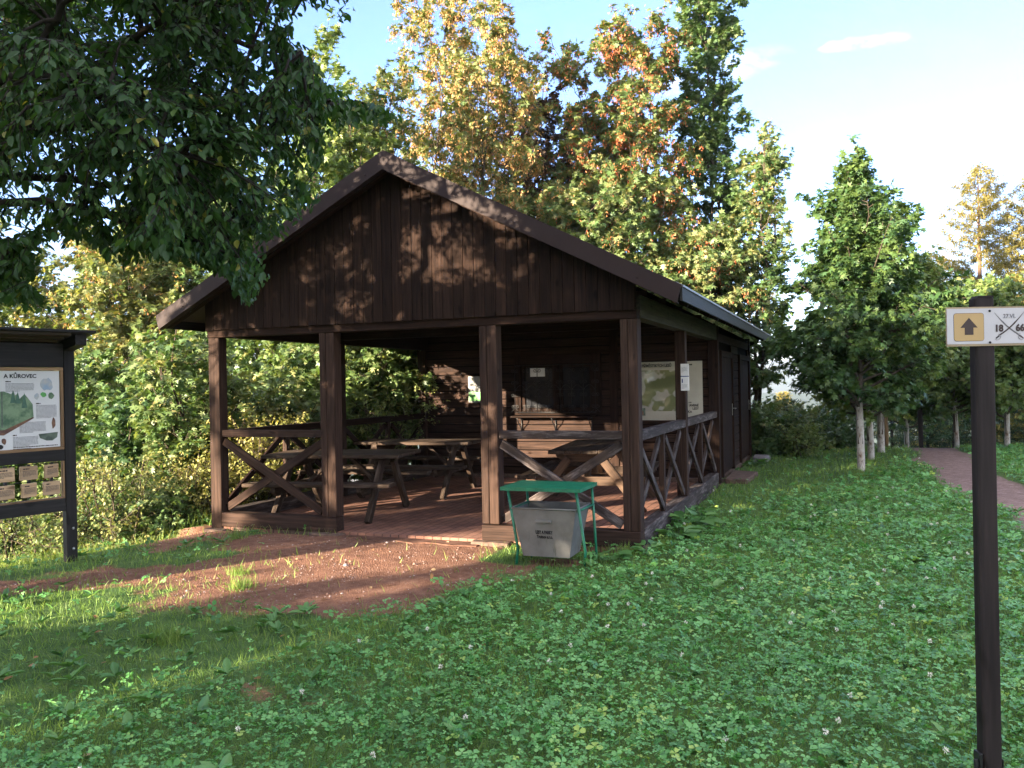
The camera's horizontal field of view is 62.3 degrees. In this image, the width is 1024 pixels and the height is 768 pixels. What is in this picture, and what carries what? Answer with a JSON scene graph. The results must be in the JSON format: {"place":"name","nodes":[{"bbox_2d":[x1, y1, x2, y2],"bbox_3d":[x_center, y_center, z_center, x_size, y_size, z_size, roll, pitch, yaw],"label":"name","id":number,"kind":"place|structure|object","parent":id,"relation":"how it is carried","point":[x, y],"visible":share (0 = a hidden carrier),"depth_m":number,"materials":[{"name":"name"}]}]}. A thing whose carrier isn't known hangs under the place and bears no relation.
{"place":"outdoors","nodes":[
{"label":"outdoors","id":0,"kind":"place"},
{"bbox_2d":[223,476,695,551],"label":"floor","id":1,"kind":"structure","parent":0,"point":[429,513],"depth_m":10.75,"materials":[{"name":"brown wood"}]},
{"bbox_2d":[242,449,431,523],"bbox_3d":[-2.101,1.242,10.514,1.814,0.796,1.674,-1,0,11],"label":"picnic table","id":2,"kind":"object","parent":1,"relation":"on","point":[380,458],"visible":0.78,"depth_m":10.26,"materials":[{"name":"brown wood"}]},
{"bbox_2d":[343,439,480,499],"bbox_3d":[-1.359,1.228,12.457,1.857,0.796,1.674,-1,0,15],"label":"picnic table","id":3,"kind":"object","parent":1,"relation":"on","point":[450,467],"visible":0.74,"depth_m":12.22,"materials":[{"name":"brown wood"}]},
{"bbox_2d":[517,440,658,512],"bbox_3d":[1.063,1.183,10.964,1.554,0.796,2.010,-1,0,14],"label":"picnic table","id":4,"kind":"object","parent":1,"relation":"on","point":[576,453],"visible":0.58,"depth_m":10.35,"materials":[{"name":"brown wood"}]},
{"bbox_2d":[0,447,1023,767],"bbox_3d":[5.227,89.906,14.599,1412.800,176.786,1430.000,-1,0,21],"label":"ground","id":5,"kind":"structure","parent":0,"point":[956,465],"depth_m":5.65,"materials":[{"name":"green plant"}]},
{"bbox_2d":[0,425,93,565],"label":"maple sapling","id":6,"kind":"object","parent":5,"relation":"on","point":[18,487],"visible":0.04,"depth_m":14.33,"materials":[{"name":"green plant"}]},
{"bbox_2d":[0,327,95,561],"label":"information board","id":7,"kind":"object","parent":5,"relation":"on","point":[37,406],"visible":1,"depth_m":7.90,"materials":[{"name":"black wood"}]},
{"bbox_2d":[0,213,110,540],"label":"maple tree","id":8,"kind":"object","parent":5,"relation":"on","point":[6,313],"visible":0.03,"depth_m":18.75,"materials":[{"name":"green plant"}]},
{"bbox_2d":[0,471,120,566],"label":"bramble bush","id":9,"kind":"object","parent":5,"relation":"on","point":[7,533],"visible":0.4,"depth_m":9.80,"materials":[{"name":"green plant"}]},
{"bbox_2d":[6,308,130,558],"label":"maple sapling","id":10,"kind":"object","parent":5,"relation":"on","point":[85,357],"visible":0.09,"depth_m":13.40,"materials":[{"name":"green plant"}]},
{"bbox_2d":[9,224,207,479],"bbox_3d":[-8.165,0.417,17.732,5.411,7.997,4.380,-1,0,21],"label":"maple tree","id":11,"kind":"object","parent":5,"relation":"on","point":[108,286],"visible":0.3,"depth_m":17.02,"materials":[{"name":"green plant"}]},
{"bbox_2d":[31,441,192,556],"bbox_3d":[-4.802,1.589,10.217,1.713,1.893,1.744,-1,0,21],"label":"bramble bush","id":12,"kind":"object","parent":5,"relation":"on","point":[111,525],"visible":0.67,"depth_m":9.96,"materials":[{"name":"green plant"}]},
{"bbox_2d":[76,377,210,547],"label":"maple sapling","id":13,"kind":"object","parent":5,"relation":"on","point":[118,413],"visible":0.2,"depth_m":11.73,"materials":[{"name":"green plant"}]},
{"bbox_2d":[90,470,210,547],"bbox_3d":[-4.443,1.669,10.703,1.713,1.094,1.750,-1,0,21],"label":"bramble bush","id":14,"kind":"object","parent":5,"relation":"on","point":[165,513],"visible":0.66,"depth_m":10.26,"materials":[{"name":"green plant"}]},
{"bbox_2d":[84,152,240,377],"bbox_3d":[-8.250,-0.986,20.713,4.427,10.869,4.654,-1,0,21],"label":"maple tree","id":15,"kind":"object","parent":5,"relation":"on","point":[173,273],"visible":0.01,"depth_m":19.93,"materials":[{"name":"green plant"}]},
{"bbox_2d":[139,615,193,648],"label":"grass tuft","id":16,"kind":"object","parent":5,"relation":"on","point":[170,635],"visible":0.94,"depth_m":5.46,"materials":[{"name":"green plant"}]},
{"bbox_2d":[74,329,266,524],"bbox_3d":[-5.420,1.237,13.460,3.136,4.384,3.294,-1,0,21],"label":"maple sapling","id":17,"kind":"object","parent":5,"relation":"on","point":[99,389],"visible":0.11,"depth_m":13.06,"materials":[{"name":"green plant"}]},
{"bbox_2d":[110,321,264,519],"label":"maple sapling","id":18,"kind":"object","parent":5,"relation":"on","point":[167,418],"visible":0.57,"depth_m":11.23,"materials":[{"name":"green plant"}]},
{"bbox_2d":[0,0,401,314],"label":"elm tree","id":19,"kind":"object","parent":5,"relation":"on","point":[44,45],"visible":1,"depth_m":4.81,"materials":[{"name":"green plant"}]},
{"bbox_2d":[89,115,318,499],"bbox_3d":[-6.215,-1.010,18.911,5.718,10.712,4.750,-1,0,21],"label":"maple tree","id":20,"kind":"object","parent":5,"relation":"on","point":[200,274],"visible":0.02,"depth_m":18.07,"materials":[{"name":"green plant"}]},
{"bbox_2d":[145,438,264,523],"bbox_3d":[-3.954,1.307,10.919,1.773,1.322,1.416,-1,0,21],"label":"barberry bush","id":21,"kind":"object","parent":5,"relation":"on","point":[188,476],"visible":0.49,"depth_m":10.71,"materials":[{"name":"green plant"}]},
{"bbox_2d":[222,527,246,540],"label":"grass tuft","id":22,"kind":"object","parent":5,"relation":"on","point":[236,536],"visible":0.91,"depth_m":9.09,"materials":[{"name":"green plant"}]},
{"bbox_2d":[219,562,254,577],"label":"grass tuft","id":23,"kind":"object","parent":5,"relation":"on","point":[241,567],"visible":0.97,"depth_m":7.33,"materials":[{"name":"green plant"}]},
{"bbox_2d":[216,571,258,592],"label":"grass tuft","id":24,"kind":"object","parent":5,"relation":"on","point":[239,583],"visible":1,"depth_m":6.83,"materials":[{"name":"green plant"}]},
{"bbox_2d":[159,366,320,504],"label":"maple sapling","id":25,"kind":"object","parent":5,"relation":"on","point":[277,389],"visible":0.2,"depth_m":12.85,"materials":[{"name":"green plant"}]},
{"bbox_2d":[191,394,309,505],"bbox_3d":[-3.518,1.010,11.531,1.695,1.752,1.687,-1,0,-21],"label":"barberry bush","id":26,"kind":"object","parent":5,"relation":"on","point":[261,444],"visible":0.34,"depth_m":11.44,"materials":[{"name":"green plant"}]},
{"bbox_2d":[226,338,303,377],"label":"maple tree","id":27,"kind":"object","parent":5,"relation":"on","point":[249,347],"visible":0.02,"depth_m":16.60,"materials":[{"name":"green plant"}]},
{"bbox_2d":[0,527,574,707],"bbox_3d":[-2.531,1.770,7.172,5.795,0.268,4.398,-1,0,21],"label":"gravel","id":28,"kind":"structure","parent":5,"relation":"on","point":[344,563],"depth_m":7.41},
{"bbox_2d":[247,364,395,481],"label":"maple sapling","id":29,"kind":"object","parent":5,"relation":"on","point":[313,384],"visible":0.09,"depth_m":13.88,"materials":[{"name":"green plant"}]},
{"bbox_2d":[255,7,397,380],"bbox_3d":[-3.578,-2.166,15.958,2.880,9.846,2.626,-1,0,21],"label":"maple tree","id":30,"kind":"object","parent":5,"relation":"on","point":[334,170],"visible":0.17,"depth_m":15.78,"materials":[{"name":"green plant"}]},
{"bbox_2d":[273,342,438,480],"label":"maple sapling","id":31,"kind":"object","parent":5,"relation":"on","point":[382,372],"visible":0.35,"depth_m":14.58,"materials":[{"name":"green plant"}]},
{"bbox_2d":[288,61,434,438],"bbox_3d":[-3.565,-2.077,20.612,3.694,11.825,4.146,-1,0,21],"label":"maple tree","id":32,"kind":"object","parent":5,"relation":"on","point":[409,78],"visible":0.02,"depth_m":20.76,"materials":[{"name":"green plant"}]},
{"bbox_2d":[344,58,420,438],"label":"maple tree","id":33,"kind":"object","parent":5,"relation":"on","point":[381,79],"visible":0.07,"depth_m":17.43,"materials":[{"name":"green plant"}]},
{"bbox_2d":[346,375,449,479],"bbox_3d":[-2.071,0.879,14.292,2.033,2.024,1.865,-1,0,-17],"label":"bramble bush","id":34,"kind":"object","parent":5,"relation":"on","point":[361,430],"visible":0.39,"depth_m":14.00,"materials":[{"name":"green plant"}]},
{"bbox_2d":[342,535,478,546],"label":"step path","id":35,"kind":"structure","parent":5,"relation":"on","point":[430,541],"depth_m":8.75,"materials":[{"name":"brown wood"}]},
{"bbox_2d":[411,184,478,464],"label":"maple tree","id":36,"kind":"object","parent":5,"relation":"on","point":[415,462],"depth_m":18.65,"materials":[{"name":"green plant"}]},
{"bbox_2d":[156,150,771,553],"bbox_3d":[0.652,-0.179,13.571,6.052,4.505,10.618,-1,0,21],"label":"picnic shelter","id":37,"kind":"object","parent":5,"relation":"on","point":[551,337],"visible":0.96,"depth_m":9.25,"materials":[{"name":"brown wood"}]},
{"bbox_2d":[468,376,479,402],"bbox_3d":[-0.596,0.094,14.472,0.330,0.450,0.011,-1,0,21],"label":"poster","id":38,"kind":"object","parent":37,"relation":"attached to","point":[473,389],"visible":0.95,"depth_m":14.49,"materials":[{"name":"white paper"}]},
{"bbox_2d":[511,353,601,414],"bbox_3d":[0.713,0.009,13.926,1.542,0.995,0.118,-1,0,21],"label":"window","id":39,"kind":"structure","parent":37,"relation":"in","point":[563,386],"depth_m":13.92,"materials":[{"name":"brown wood"}]},
{"bbox_2d":[641,361,702,419],"bbox_3d":[2.345,0.112,13.300,1.280,0.920,0.022,-1,0,21],"label":"map banner","id":40,"kind":"object","parent":37,"relation":"attached to","point":[658,392],"visible":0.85,"depth_m":13.28,"materials":[{"name":"beige paper"}]},
{"bbox_2d":[680,364,688,390],"bbox_3d":[2.120,-0.084,10.385,0.100,0.330,0.015,-1,0,21],"label":"strip notice","id":41,"kind":"object","parent":37,"relation":"attached to","point":[684,377],"visible":1,"depth_m":10.38,"materials":[{"name":"white paper"}]},
{"bbox_2d":[719,350,735,477],"bbox_3d":[3.566,0.464,13.925,0.113,1.990,1.540,-1,0,21],"label":"door","id":42,"kind":"structure","parent":37,"relation":"in","point":[726,359],"depth_m":13.87,"materials":[{"name":"brown wood"}]},
{"bbox_2d":[737,354,751,462],"bbox_3d":[4.517,0.446,16.350,0.113,1.990,1.730,-1,0,21],"label":"door","id":43,"kind":"structure","parent":37,"relation":"in","point":[744,397],"depth_m":16.28,"materials":[{"name":"brown wood"}]},
{"bbox_2d":[386,0,582,230],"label":"maple tree","id":44,"kind":"object","parent":5,"relation":"on","point":[464,134],"visible":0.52,"depth_m":19.07,"materials":[{"name":"yellow plant"}]},
{"bbox_2d":[0,441,1023,767],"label":"grass","id":45,"kind":"structure","parent":5,"relation":"on","point":[834,461],"depth_m":5.36,"materials":[{"name":"green plant"}]},
{"bbox_2d":[0,486,1023,767],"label":"lawn weeds","id":46,"kind":"object","parent":5,"relation":"on","point":[128,716],"visible":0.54,"depth_m":4.89,"materials":[{"name":"green plant"}]},
{"bbox_2d":[0,443,1023,767],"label":"clover","id":47,"kind":"object","parent":5,"relation":"on","point":[726,689],"depth_m":4.65,"materials":[{"name":"green plant"}]},
{"bbox_2d":[4,515,1023,767],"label":"fallen leaves","id":48,"kind":"object","parent":5,"relation":"on","point":[282,635],"visible":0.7,"depth_m":6.57,"materials":[{"name":"brown plant"}]},
{"bbox_2d":[453,61,607,217],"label":"copper tree","id":49,"kind":"object","parent":5,"relation":"on","point":[548,134],"visible":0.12,"depth_m":22.08,"materials":[{"name":"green plant"}]},
{"bbox_2d":[500,480,597,567],"bbox_3d":[0.341,1.268,7.585,0.742,0.750,0.538,-1,0,21],"label":"litter bin","id":50,"kind":"object","parent":5,"relation":"on","point":[550,529],"visible":0.99,"depth_m":7.47,"materials":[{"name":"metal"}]},
{"bbox_2d":[587,552,605,561],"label":"dock plant","id":51,"kind":"object","parent":5,"relation":"on","point":[599,558],"visible":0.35,"depth_m":7.55,"materials":[{"name":"green plant"}]},
{"bbox_2d":[511,152,693,289],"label":"maple tree","id":52,"kind":"object","parent":5,"relation":"on","point":[635,236],"visible":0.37,"depth_m":19.10,"materials":[{"name":"green plant"}]},
{"bbox_2d":[593,549,631,561],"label":"dock plant","id":53,"kind":"object","parent":5,"relation":"on","point":[625,552],"visible":0.78,"depth_m":7.51,"materials":[{"name":"green plant"}]},
{"bbox_2d":[607,538,647,556],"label":"grass tuft","id":54,"kind":"object","parent":5,"relation":"on","point":[626,548],"visible":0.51,"depth_m":7.89,"materials":[{"name":"green plant"}]},
{"bbox_2d":[535,0,738,311],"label":"maple tree","id":55,"kind":"object","parent":5,"relation":"on","point":[628,143],"visible":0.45,"depth_m":20.23,"materials":[{"name":"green plant"}]},
{"bbox_2d":[631,539,666,555],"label":"dock plant","id":56,"kind":"object","parent":5,"relation":"on","point":[638,547],"visible":0.65,"depth_m":7.90,"materials":[{"name":"green plant"}]},
{"bbox_2d":[648,535,678,549],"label":"grass tuft","id":57,"kind":"object","parent":5,"relation":"on","point":[664,541],"visible":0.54,"depth_m":8.16,"materials":[{"name":"green plant"}]},
{"bbox_2d":[654,525,706,539],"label":"dock plant","id":58,"kind":"object","parent":5,"relation":"on","point":[689,530],"visible":0.73,"depth_m":8.58,"materials":[{"name":"green plant"}]},
{"bbox_2d":[669,506,723,531],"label":"dock plant","id":59,"kind":"object","parent":5,"relation":"on","point":[678,515],"visible":0.6,"depth_m":9.25,"materials":[{"name":"green plant"}]},
{"bbox_2d":[633,208,767,375],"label":"maple tree","id":60,"kind":"object","parent":5,"relation":"on","point":[703,270],"visible":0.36,"depth_m":18.95,"materials":[{"name":"green plant"}]},
{"bbox_2d":[685,505,718,515],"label":"dock plant","id":61,"kind":"object","parent":5,"relation":"on","point":[706,510],"visible":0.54,"depth_m":10.08,"materials":[{"name":"green plant"}]},
{"bbox_2d":[666,0,764,360],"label":"maple tree","id":62,"kind":"object","parent":5,"relation":"on","point":[726,33],"visible":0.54,"depth_m":21.31,"materials":[{"name":"green plant"}]},
{"bbox_2d":[725,470,757,483],"bbox_3d":[3.723,1.539,13.692,0.409,0.155,1.341,-1,0,21],"label":"doorstep slab","id":63,"kind":"structure","parent":5,"relation":"on","point":[745,476],"depth_m":13.40,"materials":[{"name":"concrete"}]},
{"bbox_2d":[742,459,768,465],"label":"dock plant","id":64,"kind":"object","parent":5,"relation":"on","point":[759,462],"visible":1,"depth_m":15.80,"materials":[{"name":"green plant"}]},
{"bbox_2d":[715,118,796,415],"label":"maple tree","id":65,"kind":"object","parent":5,"relation":"on","point":[768,166],"visible":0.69,"depth_m":19.27,"materials":[{"name":"green plant"}]},
{"bbox_2d":[753,454,770,461],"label":"stone slab","id":66,"kind":"structure","parent":5,"relation":"on","point":[757,456],"depth_m":16.62,"materials":[{"name":"grey stone"}]},
{"bbox_2d":[751,390,803,457],"bbox_3d":[5.219,0.968,17.985,1.910,1.673,2.081,-1,0,21],"label":"maple bush","id":67,"kind":"object","parent":5,"relation":"on","point":[763,418],"visible":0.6,"depth_m":17.60,"materials":[{"name":"green plant"}]},
{"bbox_2d":[776,391,795,404],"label":"larch tree","id":68,"kind":"object","parent":5,"relation":"on","point":[785,394],"visible":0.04,"depth_m":43.97,"materials":[{"name":"yellow plant"}]},
{"bbox_2d":[777,393,803,414],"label":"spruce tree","id":69,"kind":"object","parent":5,"relation":"on","point":[792,401],"visible":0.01,"depth_m":21.92,"materials":[{"name":"green plant"}]},
{"bbox_2d":[769,416,828,457],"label":"maple bush","id":70,"kind":"object","parent":5,"relation":"on","point":[803,435],"visible":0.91,"depth_m":17.40,"materials":[{"name":"green plant"}]},
{"bbox_2d":[772,397,839,454],"bbox_3d":[6.191,1.194,19.255,2.047,1.810,2.069,-1,0,-17],"label":"maple bush","id":71,"kind":"object","parent":5,"relation":"on","point":[806,415],"visible":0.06,"depth_m":18.67,"materials":[{"name":"green plant"}]},
{"bbox_2d":[795,519,830,531],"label":"dock plant","id":72,"kind":"object","parent":5,"relation":"on","point":[811,524],"visible":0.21,"depth_m":9.05,"materials":[{"name":"green plant"}]},
{"bbox_2d":[761,394,873,451],"bbox_3d":[7.308,1.147,20.452,2.540,1.814,2.322,-1,0,-11],"label":"maple bush","id":73,"kind":"object","parent":5,"relation":"on","point":[840,431],"visible":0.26,"depth_m":19.99,"materials":[{"name":"green plant"}]},
{"bbox_2d":[810,403,848,450],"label":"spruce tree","id":74,"kind":"object","parent":5,"relation":"on","point":[825,413],"visible":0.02,"depth_m":23.97,"materials":[{"name":"green plant"}]},
{"bbox_2d":[830,408,876,448],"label":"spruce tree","id":75,"kind":"object","parent":5,"relation":"on","point":[847,423],"depth_m":26.77,"materials":[{"name":"green plant"}]},
{"bbox_2d":[852,465,877,476],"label":"grass tuft","id":76,"kind":"object","parent":5,"relation":"on","point":[863,473],"visible":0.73,"depth_m":13.75,"materials":[{"name":"green plant"}]},
{"bbox_2d":[753,133,984,474],"bbox_3d":[5.881,-1.234,13.918,3.625,5.662,3.153,-1,0,-8],"label":"avenue maple","id":77,"kind":"object","parent":5,"relation":"on","point":[864,287],"visible":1,"depth_m":13.49,"materials":[{"name":"green plant"}]},
{"bbox_2d":[808,242,959,459],"bbox_3d":[7.310,-0.578,16.629,3.014,4.336,2.842,-1,0,-11],"label":"avenue maple","id":78,"kind":"object","parent":5,"relation":"on","point":[933,270],"visible":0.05,"depth_m":16.22,"materials":[{"name":"green plant"}]},
{"bbox_2d":[884,417,888,447],"bbox_3d":[9.091,0.953,20.604,0.126,1.525,0.097,-1,0,21],"label":"stake","id":79,"kind":"object","parent":5,"relation":"on","point":[886,432],"visible":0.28,"depth_m":20.57,"materials":[{"name":"brown wood"}]},
{"bbox_2d":[819,306,969,452],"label":"avenue maple","id":80,"kind":"object","parent":5,"relation":"on","point":[880,435],"visible":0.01,"depth_m":18.17,"materials":[{"name":"green plant"}]},
{"bbox_2d":[852,411,940,447],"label":"spruce tree","id":81,"kind":"object","parent":5,"relation":"on","point":[892,438],"visible":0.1,"depth_m":29.79,"materials":[{"name":"green plant"}]},
{"bbox_2d":[874,379,966,447],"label":"avenue maple","id":82,"kind":"object","parent":5,"relation":"on","point":[928,415],"visible":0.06,"depth_m":21.27,"materials":[{"name":"green plant"}]},
{"bbox_2d":[917,399,923,447],"bbox_3d":[9.731,0.842,20.207,0.200,1.632,0.100,-1,0,21],"label":"trunk","id":83,"kind":"object","parent":5,"relation":"on","point":[920,428],"visible":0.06,"depth_m":20.16,"materials":[{"name":"brown wood"}]},
{"bbox_2d":[889,415,968,447],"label":"spruce tree","id":84,"kind":"object","parent":5,"relation":"on","point":[925,434],"visible":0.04,"depth_m":30.96,"materials":[{"name":"green plant"}]},
{"bbox_2d":[905,551,958,564],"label":"dock plant","id":85,"kind":"object","parent":5,"relation":"on","point":[912,552],"visible":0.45,"depth_m":7.42,"materials":[{"name":"green plant"}]},
{"bbox_2d":[874,255,1018,445],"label":"larch tree","id":86,"kind":"object","parent":5,"relation":"on","point":[939,416],"visible":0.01,"depth_m":36.84,"materials":[{"name":"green plant"}]},
{"bbox_2d":[873,159,1023,446],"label":"larch tree","id":87,"kind":"object","parent":5,"relation":"on","point":[987,200],"visible":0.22,"depth_m":33.72,"materials":[{"name":"yellow plant"}]},
{"bbox_2d":[912,405,1002,447],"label":"spruce tree","id":88,"kind":"object","parent":5,"relation":"on","point":[946,432],"visible":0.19,"depth_m":28.93,"materials":[{"name":"green plant"}]},
{"bbox_2d":[909,171,1023,447],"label":"larch tree","id":89,"kind":"object","parent":5,"relation":"on","point":[1016,270],"visible":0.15,"depth_m":31.64,"materials":[{"name":"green plant"}]},
{"bbox_2d":[918,275,1022,447],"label":"avenue maple","id":90,"kind":"object","parent":5,"relation":"on","point":[945,409],"visible":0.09,"depth_m":19.33,"materials":[{"name":"green plant"}]},
{"bbox_2d":[927,269,1023,446],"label":"avenue maple","id":91,"kind":"object","parent":5,"relation":"on","point":[1008,400],"visible":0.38,"depth_m":18.33,"materials":[{"name":"green plant"}]},
{"bbox_2d":[941,405,1023,446],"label":"spruce tree","id":92,"kind":"object","parent":5,"relation":"on","point":[998,420],"visible":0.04,"depth_m":29.89,"materials":[{"name":"green plant"}]},
{"bbox_2d":[945,295,1023,767],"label":"signpost","id":93,"kind":"object","parent":5,"relation":"on","point":[981,326],"visible":1,"depth_m":3.07,"materials":[{"name":"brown wood"}]},
{"bbox_2d":[996,380,1023,446],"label":"spruce tree","id":94,"kind":"object","parent":5,"relation":"on","point":[1017,430],"visible":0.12,"depth_m":28.84,"materials":[{"name":"green plant"}]},
{"bbox_2d":[0,0,1023,533],"label":"sky","id":95,"kind":"structure","parent":0,"point":[931,89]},
{"bbox_2d":[230,359,811,392],"bbox_3d":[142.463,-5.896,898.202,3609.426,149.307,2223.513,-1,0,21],"label":"mountains","id":96,"kind":"structure","parent":0,"point":[778,388],"depth_m":1456.97,"materials":[{"name":"green plant"}]},
{"bbox_2d":[352,392,1019,474],"bbox_3d":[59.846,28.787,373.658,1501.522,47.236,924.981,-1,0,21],"label":"hills","id":97,"kind":"structure","parent":0,"point":[804,397],"depth_m":706.97,"materials":[{"name":"green plant"}]}
]}

